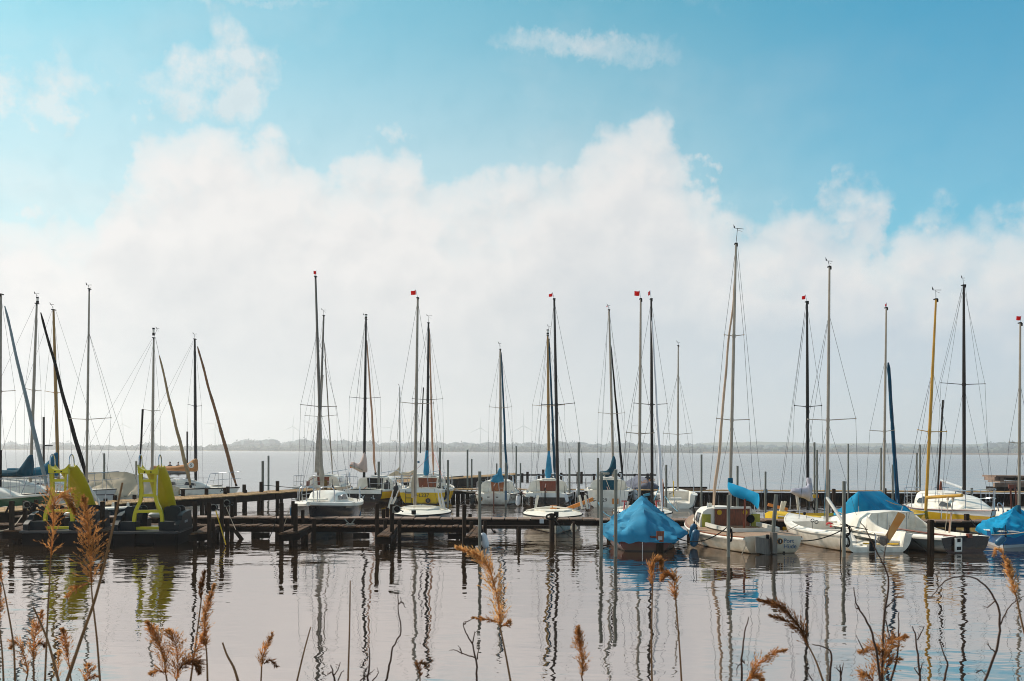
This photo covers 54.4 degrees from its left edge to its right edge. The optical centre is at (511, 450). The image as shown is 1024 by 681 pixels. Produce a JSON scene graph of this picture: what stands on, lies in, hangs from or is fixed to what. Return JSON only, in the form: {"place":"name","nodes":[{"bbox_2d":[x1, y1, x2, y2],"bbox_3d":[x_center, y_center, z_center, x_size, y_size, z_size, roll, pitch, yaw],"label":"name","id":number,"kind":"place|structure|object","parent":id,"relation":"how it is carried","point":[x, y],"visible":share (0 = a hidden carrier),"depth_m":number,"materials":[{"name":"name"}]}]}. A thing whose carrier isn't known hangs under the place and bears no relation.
{"place":"outdoors","nodes":[
{"label":"outdoors","id":0,"kind":"place"},
{"bbox_2d":[1,449,984,454],"bbox_3d":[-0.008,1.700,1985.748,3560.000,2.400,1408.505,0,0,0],"label":"shore","id":1,"kind":"structure","parent":0,"point":[367,451],"depth_m":1310.45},
{"bbox_2d":[1,444,1023,452],"bbox_3d":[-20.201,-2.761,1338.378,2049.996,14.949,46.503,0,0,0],"label":"bush belt","id":2,"kind":"object","parent":1,"relation":"on","point":[473,448],"visible":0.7,"depth_m":1328.10,"materials":[{"name":"plant"}]},
{"bbox_2d":[1,437,1023,451],"bbox_3d":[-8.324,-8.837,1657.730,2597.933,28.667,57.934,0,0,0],"label":"tree belt","id":3,"kind":"object","parent":1,"relation":"on","point":[344,443],"visible":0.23,"depth_m":1642.93,"materials":[{"name":"green plant"}]},
{"bbox_2d":[703,452,1023,454],"bbox_3d":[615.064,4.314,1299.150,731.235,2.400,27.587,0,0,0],"label":"reed belt","id":4,"kind":"object","parent":1,"relation":"on","point":[866,453],"visible":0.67,"depth_m":1299.48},
{"bbox_2d":[0,450,1023,680],"bbox_3d":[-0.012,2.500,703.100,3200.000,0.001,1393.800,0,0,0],"label":"water","id":5,"kind":"structure","parent":0,"point":[558,589],"depth_m":17.12,"materials":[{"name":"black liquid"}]},
{"bbox_2d":[9,501,14,543],"bbox_3d":[-13.037,2.376,25.938,0.116,2.120,0.112,0,0,-11],"label":"mooring post","id":6,"kind":"object","parent":5,"relation":"in","point":[11,516],"visible":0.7,"depth_m":25.89,"materials":[{"name":"brown wood"}]},
{"bbox_2d":[2,525,22,543],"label":"finger jetty","id":7,"kind":"object","parent":5,"relation":"on","point":[10,534],"visible":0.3,"depth_m":25.81,"materials":[{"name":"brown wood"}]},
{"bbox_2d":[0,293,54,506],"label":"sailing yacht","id":8,"kind":"object","parent":5,"relation":"on","point":[7,496],"visible":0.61,"depth_m":33.77,"materials":[{"name":"white paint"}]},
{"bbox_2d":[2,292,89,503],"bbox_3d":[-19.072,-1.623,37.492,6.297,8.852,2.239,0,0,-2],"label":"sailing yacht","id":9,"kind":"object","parent":5,"relation":"on","point":[26,468],"visible":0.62,"depth_m":37.61,"materials":[{"name":"plastic"}]},
{"bbox_2d":[42,417,52,463],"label":"boat","id":10,"kind":"object","parent":5,"relation":"on","point":[43,444],"visible":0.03,"depth_m":44.03,"materials":[{"name":"metal"}]},
{"bbox_2d":[2,303,118,500],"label":"sailing yacht","id":11,"kind":"object","parent":5,"relation":"on","point":[101,493],"visible":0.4,"depth_m":41.59,"materials":[{"name":"plastic"}]},
{"bbox_2d":[19,454,110,544],"bbox_3d":[-11.898,1.375,26.943,1.720,2.574,2.560,0,0,-2],"label":"pedal boat","id":12,"kind":"object","parent":5,"relation":"on","point":[34,531],"visible":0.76,"depth_m":26.06,"materials":[{"name":"plastic"}]},
{"bbox_2d":[5,283,143,514],"bbox_3d":[-14.282,-1.459,32.557,4.620,8.174,1.662,0,0,-1],"label":"sailing dinghy","id":13,"kind":"object","parent":5,"relation":"on","point":[111,508],"visible":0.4,"depth_m":32.77,"materials":[{"name":"white paint"}]},
{"bbox_2d":[100,501,104,542],"bbox_3d":[-10.893,2.401,26.474,0.111,2.090,0.107,0,0,-11],"label":"mooring post","id":14,"kind":"object","parent":5,"relation":"in","point":[102,513],"visible":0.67,"depth_m":26.43,"materials":[{"name":"brown wood"}]},
{"bbox_2d":[95,525,112,543],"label":"finger jetty","id":15,"kind":"object","parent":5,"relation":"on","point":[107,530],"visible":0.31,"depth_m":25.92,"materials":[{"name":"brown wood"}]},
{"bbox_2d":[61,328,191,499],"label":"covered yacht","id":16,"kind":"object","parent":5,"relation":"on","point":[130,485],"visible":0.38,"depth_m":46.39,"materials":[{"name":"plastic"}]},
{"bbox_2d":[113,454,192,545],"bbox_3d":[-9.614,1.386,26.924,1.720,2.574,2.560,0,0,-6],"label":"pedal boat","id":17,"kind":"object","parent":5,"relation":"on","point":[133,526],"visible":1,"depth_m":26.06,"materials":[{"name":"plastic"}]},
{"bbox_2d":[0,488,335,521],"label":"jetty","id":18,"kind":"object","parent":5,"relation":"in","point":[202,500],"visible":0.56,"depth_m":38.75,"materials":[{"name":"beige wood"}]},
{"bbox_2d":[124,333,240,495],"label":"sailing yacht","id":19,"kind":"object","parent":5,"relation":"on","point":[198,488],"visible":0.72,"depth_m":49.96,"materials":[{"name":"white paint"}]},
{"bbox_2d":[193,502,196,544],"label":"mooring post","id":20,"kind":"object","parent":5,"relation":"in","point":[194,518],"visible":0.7,"depth_m":25.79,"materials":[{"name":"brown wood"}]},
{"bbox_2d":[189,524,218,545],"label":"finger jetty","id":21,"kind":"object","parent":5,"relation":"on","point":[199,535],"visible":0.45,"depth_m":25.55,"materials":[{"name":"brown wood"}]},
{"bbox_2d":[207,502,210,546],"bbox_3d":[-7.747,2.390,25.465,0.101,2.145,0.097,0,0,-11],"label":"mooring post","id":22,"kind":"object","parent":5,"relation":"in","point":[208,524],"visible":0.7,"depth_m":25.42,"materials":[{"name":"brown wood"}]},
{"bbox_2d":[220,499,223,542],"bbox_3d":[-7.770,2.377,26.640,0.106,2.171,0.101,0,0,-11],"label":"mooring post","id":23,"kind":"object","parent":5,"relation":"in","point":[221,517],"visible":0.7,"depth_m":26.59,"materials":[{"name":"brown wood"}]},
{"bbox_2d":[0,523,475,538],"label":"jetty","id":24,"kind":"object","parent":5,"relation":"on","point":[265,530],"visible":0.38,"depth_m":27.86,"materials":[{"name":"brown wood"}]},
{"bbox_2d":[279,503,283,546],"bbox_3d":[-5.935,2.408,25.623,0.114,2.126,0.110,0,0,-11],"label":"mooring post","id":25,"kind":"object","parent":5,"relation":"in","point":[281,518],"visible":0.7,"depth_m":25.57,"materials":[{"name":"brown wood"}]},
{"bbox_2d":[276,524,310,545],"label":"finger jetty","id":26,"kind":"object","parent":5,"relation":"on","point":[290,535],"visible":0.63,"depth_m":25.78,"materials":[{"name":"brown wood"}]},
{"bbox_2d":[293,503,297,545],"bbox_3d":[-5.637,2.426,25.908,0.115,2.093,0.111,0,0,-11],"label":"mooring post","id":27,"kind":"object","parent":5,"relation":"in","point":[295,519],"visible":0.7,"depth_m":25.85,"materials":[{"name":"brown wood"}]},
{"bbox_2d":[291,308,350,500],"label":"sailing yacht","id":28,"kind":"object","parent":5,"relation":"on","point":[314,481],"visible":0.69,"depth_m":50.14,"materials":[{"name":"plastic"}]},
{"bbox_2d":[295,271,363,516],"bbox_3d":[-6.058,-1.614,31.961,2.267,8.864,5.297,0,0,0],"label":"cabin sailboat","id":29,"kind":"object","parent":5,"relation":"on","point":[323,502],"visible":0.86,"depth_m":31.83,"materials":[{"name":"white paint"}]},
{"bbox_2d":[343,314,404,503],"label":"sailing yacht","id":30,"kind":"object","parent":5,"relation":"on","point":[371,493],"visible":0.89,"depth_m":47.99,"materials":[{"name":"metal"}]},
{"bbox_2d":[366,477,383,487],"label":"door","id":31,"kind":"structure","parent":30,"relation":"in","point":[372,479],"depth_m":47.64,"materials":[{"name":"white paint"}]},
{"bbox_2d":[375,503,378,546],"bbox_3d":[-3.485,2.425,25.681,0.102,2.116,0.098,0,0,-11],"label":"mooring post","id":32,"kind":"object","parent":5,"relation":"in","point":[376,520],"visible":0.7,"depth_m":25.63,"materials":[{"name":"brown wood"}]},
{"bbox_2d":[375,526,397,548],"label":"finger jetty","id":33,"kind":"object","parent":5,"relation":"on","point":[385,537],"visible":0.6,"depth_m":24.98,"materials":[{"name":"brown wood"}]},
{"bbox_2d":[390,504,393,545],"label":"mooring post","id":34,"kind":"object","parent":5,"relation":"in","point":[391,522],"visible":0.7,"depth_m":25.85,"materials":[{"name":"brown wood"}]},
{"bbox_2d":[387,290,451,525],"bbox_3d":[-3.066,-1.369,32.642,2.148,8.066,5.016,0,0,0],"label":"sailing dinghy","id":35,"kind":"object","parent":5,"relation":"on","point":[420,510],"visible":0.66,"depth_m":33.28,"materials":[{"name":"plastic"}]},
{"bbox_2d":[387,384,462,479],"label":"sailing yacht","id":36,"kind":"object","parent":5,"relation":"on","point":[397,473],"visible":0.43,"depth_m":70.20,"materials":[{"name":"white paint"}]},
{"bbox_2d":[399,319,454,504],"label":"sailing yacht","id":37,"kind":"object","parent":5,"relation":"on","point":[426,493],"visible":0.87,"depth_m":47.70,"materials":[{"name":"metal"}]},
{"bbox_2d":[417,477,437,486],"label":"door","id":38,"kind":"structure","parent":37,"relation":"in","point":[423,481],"depth_m":47.68,"materials":[{"name":"brown paint"}]},
{"bbox_2d":[397,473,514,487],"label":"jetty","id":39,"kind":"object","parent":5,"relation":"on","point":[457,482],"visible":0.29,"depth_m":69.36,"materials":[{"name":"beige wood"}]},
{"bbox_2d":[462,504,465,547],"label":"mooring post","id":40,"kind":"object","parent":5,"relation":"in","point":[463,521],"visible":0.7,"depth_m":25.55,"materials":[{"name":"brown wood"}]},
{"bbox_2d":[464,526,482,548],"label":"finger jetty","id":41,"kind":"object","parent":5,"relation":"on","point":[471,538],"visible":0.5,"depth_m":24.66,"materials":[{"name":"brown wood"}]},
{"bbox_2d":[487,525,548,528],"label":"cross beam","id":42,"kind":"structure","parent":41,"relation":"attached to","point":[516,526],"depth_m":27.64,"materials":[{"name":"brown wood"}]},
{"bbox_2d":[478,471,480,550],"bbox_3d":[-0.771,1.997,23.667,0.086,2.999,0.080,0,0,0],"label":"mooring pole","id":43,"kind":"object","parent":5,"relation":"in","point":[479,509],"visible":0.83,"depth_m":23.63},
{"bbox_2d":[0,515,987,535],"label":"jetty","id":44,"kind":"object","parent":5,"relation":"in","point":[592,521],"visible":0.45,"depth_m":29.11,"materials":[{"name":"brown wood"}]},
{"bbox_2d":[475,342,520,504],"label":"sailing yacht","id":45,"kind":"object","parent":5,"relation":"on","point":[493,490],"visible":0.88,"depth_m":47.58,"materials":[{"name":"plastic"}]},
{"bbox_2d":[522,324,573,506],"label":"sailing yacht","id":46,"kind":"object","parent":5,"relation":"on","point":[547,496],"visible":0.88,"depth_m":46.14,"materials":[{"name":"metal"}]},
{"bbox_2d":[539,480,555,490],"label":"door","id":47,"kind":"structure","parent":46,"relation":"in","point":[550,484],"depth_m":46.05,"materials":[{"name":"brown wood"}]},
{"bbox_2d":[549,515,554,541],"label":"mooring post","id":48,"kind":"object","parent":5,"relation":"in","point":[551,530],"visible":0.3,"depth_m":27.20,"materials":[{"name":"brown wood"}]},
{"bbox_2d":[522,292,593,533],"bbox_3d":[1.562,-1.312,32.160,2.429,7.996,5.016,0,0,0],"label":"sailing dinghy","id":49,"kind":"object","parent":5,"relation":"on","point":[559,511],"visible":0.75,"depth_m":33.33,"materials":[{"name":"plastic"}]},
{"bbox_2d":[568,458,570,505],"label":"mooring pole","id":50,"kind":"object","parent":5,"relation":"in","point":[569,472],"visible":0.73,"depth_m":45.04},
{"bbox_2d":[577,442,579,508],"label":"mooring pole","id":51,"kind":"object","parent":5,"relation":"in","point":[578,471],"visible":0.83,"depth_m":42.73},
{"bbox_2d":[517,469,655,481],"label":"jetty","id":52,"kind":"object","parent":5,"relation":"in","point":[527,474],"visible":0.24,"depth_m":81.43,"materials":[{"name":"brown wood"}]},
{"bbox_2d":[597,458,598,517],"bbox_3d":[3.213,1.897,37.241,0.091,3.236,0.084,0,0,0],"label":"mooring pole","id":53,"kind":"object","parent":5,"relation":"in","point":[597,487],"visible":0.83,"depth_m":37.20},
{"bbox_2d":[599,473,602,555],"bbox_3d":[2.115,2.024,23.632,0.092,2.972,0.086,0,0,0],"label":"mooring pole","id":54,"kind":"object","parent":5,"relation":"in","point":[601,520],"visible":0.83,"depth_m":23.59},
{"bbox_2d":[584,305,632,507],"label":"sailing yacht","id":55,"kind":"object","parent":5,"relation":"on","point":[608,491],"visible":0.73,"depth_m":46.95,"materials":[{"name":"plastic"}]},
{"bbox_2d":[599,479,618,489],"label":"door","id":56,"kind":"structure","parent":55,"relation":"in","point":[610,482],"depth_m":46.19,"materials":[{"name":"blue paint"}]},
{"bbox_2d":[614,469,617,556],"bbox_3d":[2.454,1.980,23.592,0.093,3.064,0.086,0,0,0],"label":"mooring pole","id":57,"kind":"object","parent":5,"relation":"in","point":[615,512],"visible":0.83,"depth_m":23.55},
{"bbox_2d":[625,475,658,498],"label":"covered dinghy","id":58,"kind":"object","parent":5,"relation":"on","point":[645,482],"visible":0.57,"depth_m":51.70,"materials":[{"name":"fabric"}]},
{"bbox_2d":[603,290,687,551],"bbox_3d":[3.608,-0.802,27.318,2.311,7.236,5.348,0,0,6],"label":"covered boat","id":59,"kind":"object","parent":5,"relation":"on","point":[644,524],"visible":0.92,"depth_m":25.49,"materials":[{"name":"blue fabric"}]},
{"bbox_2d":[612,291,678,517],"bbox_3d":[4.522,-1.327,33.677,2.061,8.055,5.016,0,0,0],"label":"sailing dinghy","id":60,"kind":"object","parent":5,"relation":"on","point":[667,512],"visible":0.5,"depth_m":33.15,"materials":[{"name":"plastic"}]},
{"bbox_2d":[654,345,697,508],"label":"open sailboat","id":61,"kind":"object","parent":5,"relation":"on","point":[685,499],"visible":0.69,"depth_m":46.40,"materials":[{"name":"white paint"}]},
{"bbox_2d":[690,517,699,546],"bbox_3d":[4.737,2.107,25.800,0.259,0.781,0.220,0,0,0],"label":"fender","id":62,"kind":"object","parent":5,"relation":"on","point":[695,534],"visible":0.98,"depth_m":25.72,"materials":[{"name":"plastic"}]},
{"bbox_2d":[400,488,1023,502],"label":"jetty wall","id":63,"kind":"structure","parent":5,"relation":"in","point":[1000,498],"depth_m":50.13,"materials":[{"name":"beige wood"}]},
{"bbox_2d":[727,495,729,556],"bbox_3d":[5.141,2.290,23.660,0.083,2.470,0.080,0,0,0],"label":"mooring pole","id":64,"kind":"object","parent":5,"relation":"in","point":[728,525],"visible":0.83,"depth_m":23.62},
{"bbox_2d":[684,224,802,553],"bbox_3d":[5.970,-1.685,27.107,2.344,9.064,5.872,0,0,-10],"label":"day sailer","id":65,"kind":"object","parent":5,"relation":"on","point":[752,534],"visible":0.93,"depth_m":26.83,"materials":[{"name":"plastic"}]},
{"bbox_2d":[714,509,749,525],"bbox_3d":[6.009,1.946,27.148,1.000,0.740,0.060,0,0,-10],"label":"door","id":66,"kind":"structure","parent":65,"relation":"in","point":[720,515],"depth_m":27.13,"materials":[{"name":"brown wood"}]},
{"bbox_2d":[813,442,815,506],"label":"mooring pole","id":67,"kind":"object","parent":5,"relation":"in","point":[814,463],"visible":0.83,"depth_m":43.62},
{"bbox_2d":[816,450,817,509],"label":"mooring pole","id":68,"kind":"object","parent":5,"relation":"in","point":[816,480],"visible":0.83,"depth_m":43.25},
{"bbox_2d":[842,481,845,556],"bbox_3d":[7.910,2.135,23.731,0.086,2.808,0.080,0,0,0],"label":"mooring pole","id":69,"kind":"object","parent":5,"relation":"in","point":[843,518],"visible":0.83,"depth_m":23.70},
{"bbox_2d":[765,294,924,531],"bbox_3d":[10.486,-1.067,31.067,4.960,7.634,1.743,0,0,-4],"label":"sailing dinghy","id":70,"kind":"object","parent":5,"relation":"on","point":[806,493],"visible":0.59,"depth_m":31.16,"materials":[{"name":"white paint"}]},
{"bbox_2d":[784,257,912,552],"bbox_3d":[8.816,-1.274,27.460,2.211,8.230,5.657,0,0,-8],"label":"open sailboat","id":71,"kind":"object","parent":5,"relation":"on","point":[898,541],"visible":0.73,"depth_m":26.76,"materials":[{"name":"white paint"}]},
{"bbox_2d":[833,303,913,514],"bbox_3d":[11.987,-1.035,32.552,2.191,7.684,4.900,0,0,38],"label":"covered boat","id":72,"kind":"object","parent":5,"relation":"on","point":[871,500],"visible":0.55,"depth_m":32.74,"materials":[{"name":"fabric"}]},
{"bbox_2d":[821,287,989,552],"bbox_3d":[10.701,-0.868,27.367,2.832,7.338,5.434,0,0,-5],"label":"cuddy dinghy","id":73,"kind":"object","parent":5,"relation":"on","point":[877,522],"visible":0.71,"depth_m":27.12,"materials":[{"name":"white paint"}]},
{"bbox_2d":[927,520,933,554],"bbox_3d":[10.241,2.625,24.352,0.120,1.850,0.117,0,0,-11],"label":"mooring post","id":74,"kind":"object","parent":5,"relation":"in","point":[930,537],"visible":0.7,"depth_m":24.30,"materials":[{"name":"brown wood"}]},
{"bbox_2d":[902,276,996,533],"bbox_3d":[14.790,-1.462,33.010,2.323,8.765,6.021,0,0,4],"label":"sailboat","id":75,"kind":"object","parent":5,"relation":"on","point":[975,507],"visible":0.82,"depth_m":33.15,"materials":[{"name":"white paint"}]},
{"bbox_2d":[975,316,1023,547],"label":"covered boat","id":76,"kind":"object","parent":5,"relation":"on","point":[1012,519],"visible":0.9,"depth_m":27.19,"materials":[{"name":"fabric"}]},
{"bbox_2d":[986,480,1023,490],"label":"pontoon","id":77,"kind":"object","parent":5,"relation":"on","point":[1000,486],"visible":0.81,"depth_m":54.40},
{"bbox_2d":[982,475,1023,480],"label":"pontoon","id":78,"kind":"object","parent":77,"relation":"on","point":[1000,477],"visible":0.92,"depth_m":55.36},
{"bbox_2d":[995,484,1023,515],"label":"sailing dinghy","id":79,"kind":"object","parent":5,"relation":"on","point":[999,510],"visible":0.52,"depth_m":32.99,"materials":[{"name":"plastic"}]},
{"bbox_2d":[0,0,1023,446],"label":"sky","id":80,"kind":"structure","parent":0,"point":[193,164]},
{"bbox_2d":[693,442,981,446],"bbox_3d":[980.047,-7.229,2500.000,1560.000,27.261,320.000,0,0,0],"label":"hills","id":81,"kind":"structure","parent":0,"point":[778,444],"depth_m":2441.40,"materials":[{"name":"grey plant"}]},
{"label":"bank","id":82,"kind":"structure","parent":0,"visible":0},
{"bbox_2d":[0,584,10,680],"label":"reed","id":83,"kind":"object","parent":82,"relation":"on","point":[1,608],"visible":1,"depth_m":3.20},
{"bbox_2d":[0,562,15,680],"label":"reed","id":84,"kind":"object","parent":82,"relation":"on","point":[1,580],"visible":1,"depth_m":3.20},
{"bbox_2d":[6,635,30,680],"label":"reed","id":85,"kind":"object","parent":82,"relation":"on","point":[22,653],"visible":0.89,"depth_m":3.40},
{"bbox_2d":[22,610,47,680],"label":"reed","id":86,"kind":"object","parent":82,"relation":"on","point":[36,627],"visible":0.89,"depth_m":3.30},
{"bbox_2d":[32,607,59,680],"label":"reed","id":87,"kind":"object","parent":82,"relation":"on","point":[51,654],"visible":1,"depth_m":2.90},
{"bbox_2d":[35,484,79,680],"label":"reed","id":88,"kind":"object","parent":82,"relation":"on","point":[69,503],"visible":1,"depth_m":3.10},
{"bbox_2d":[55,627,73,680],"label":"reed","id":89,"kind":"object","parent":82,"relation":"on","point":[65,643],"visible":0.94,"depth_m":3.30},
{"bbox_2d":[63,493,110,680],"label":"reed","id":90,"kind":"object","parent":82,"relation":"on","point":[84,500],"visible":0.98,"depth_m":3.00,"materials":[{"name":"plant"}]},
{"bbox_2d":[77,662,98,680],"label":"reed","id":91,"kind":"object","parent":82,"relation":"on","point":[90,670],"visible":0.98,"depth_m":3.40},
{"bbox_2d":[65,482,122,680],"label":"reed","id":92,"kind":"object","parent":82,"relation":"on","point":[90,612],"visible":1,"depth_m":2.90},
{"bbox_2d":[143,620,173,680],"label":"reed","id":93,"kind":"object","parent":82,"relation":"on","point":[150,628],"visible":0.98,"depth_m":3.10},
{"bbox_2d":[158,628,209,680],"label":"reed","id":94,"kind":"object","parent":82,"relation":"on","point":[196,663],"visible":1,"depth_m":3.10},
{"bbox_2d":[190,569,206,680],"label":"reed","id":95,"kind":"object","parent":82,"relation":"on","point":[201,584],"visible":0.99,"depth_m":3.20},
{"bbox_2d":[197,583,216,680],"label":"reed","id":96,"kind":"object","parent":82,"relation":"on","point":[204,618],"visible":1,"depth_m":3.10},
{"bbox_2d":[255,631,279,680],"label":"reed","id":97,"kind":"object","parent":82,"relation":"on","point":[267,644],"visible":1,"depth_m":3.20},
{"bbox_2d":[347,580,350,680],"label":"reed","id":98,"kind":"object","parent":82,"relation":"on","point":[349,632],"visible":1,"depth_m":3.00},
{"bbox_2d":[385,595,405,680],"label":"twig","id":99,"kind":"object","parent":82,"relation":"on","point":[387,675],"visible":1,"depth_m":3.00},
{"bbox_2d":[449,619,479,680],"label":"twig","id":100,"kind":"object","parent":82,"relation":"on","point":[474,656],"visible":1,"depth_m":3.00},
{"bbox_2d":[454,545,512,680],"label":"reed","id":101,"kind":"object","parent":82,"relation":"on","point":[478,556],"visible":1,"depth_m":2.80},
{"bbox_2d":[570,625,592,680],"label":"reed","id":102,"kind":"object","parent":82,"relation":"on","point":[578,632],"visible":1,"depth_m":3.00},
{"bbox_2d":[645,554,664,680],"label":"reed","id":103,"kind":"object","parent":82,"relation":"on","point":[659,559],"visible":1,"depth_m":3.00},
{"bbox_2d":[659,567,681,680],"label":"reed","id":104,"kind":"object","parent":82,"relation":"on","point":[664,575],"visible":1,"depth_m":3.00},
{"bbox_2d":[735,617,748,680],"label":"twig","id":105,"kind":"object","parent":82,"relation":"on","point":[741,661],"visible":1,"depth_m":3.00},
{"bbox_2d":[746,646,788,680],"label":"reed","id":106,"kind":"object","parent":82,"relation":"on","point":[754,673],"visible":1,"depth_m":3.00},
{"bbox_2d":[756,597,823,680],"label":"reed","id":107,"kind":"object","parent":82,"relation":"on","point":[772,603],"visible":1,"depth_m":2.80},
{"bbox_2d":[853,587,880,680],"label":"twig","id":108,"kind":"object","parent":82,"relation":"on","point":[876,651],"visible":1,"depth_m":2.90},
{"bbox_2d":[860,521,897,680],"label":"twig","id":109,"kind":"object","parent":82,"relation":"on","point":[883,626],"visible":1,"depth_m":3.00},
{"bbox_2d":[850,629,908,680],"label":"reed","id":110,"kind":"object","parent":82,"relation":"on","point":[863,675],"visible":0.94,"depth_m":3.00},
{"bbox_2d":[912,626,923,680],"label":"twig","id":111,"kind":"object","parent":82,"relation":"on","point":[918,666],"visible":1,"depth_m":3.00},
{"bbox_2d":[931,575,1023,680],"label":"twig","id":112,"kind":"object","parent":82,"relation":"on","point":[1000,621],"visible":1,"depth_m":2.80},
{"bbox_2d":[992,547,1023,633],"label":"reed","id":113,"kind":"object","parent":82,"relation":"on","point":[1008,567],"visible":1,"depth_m":2.90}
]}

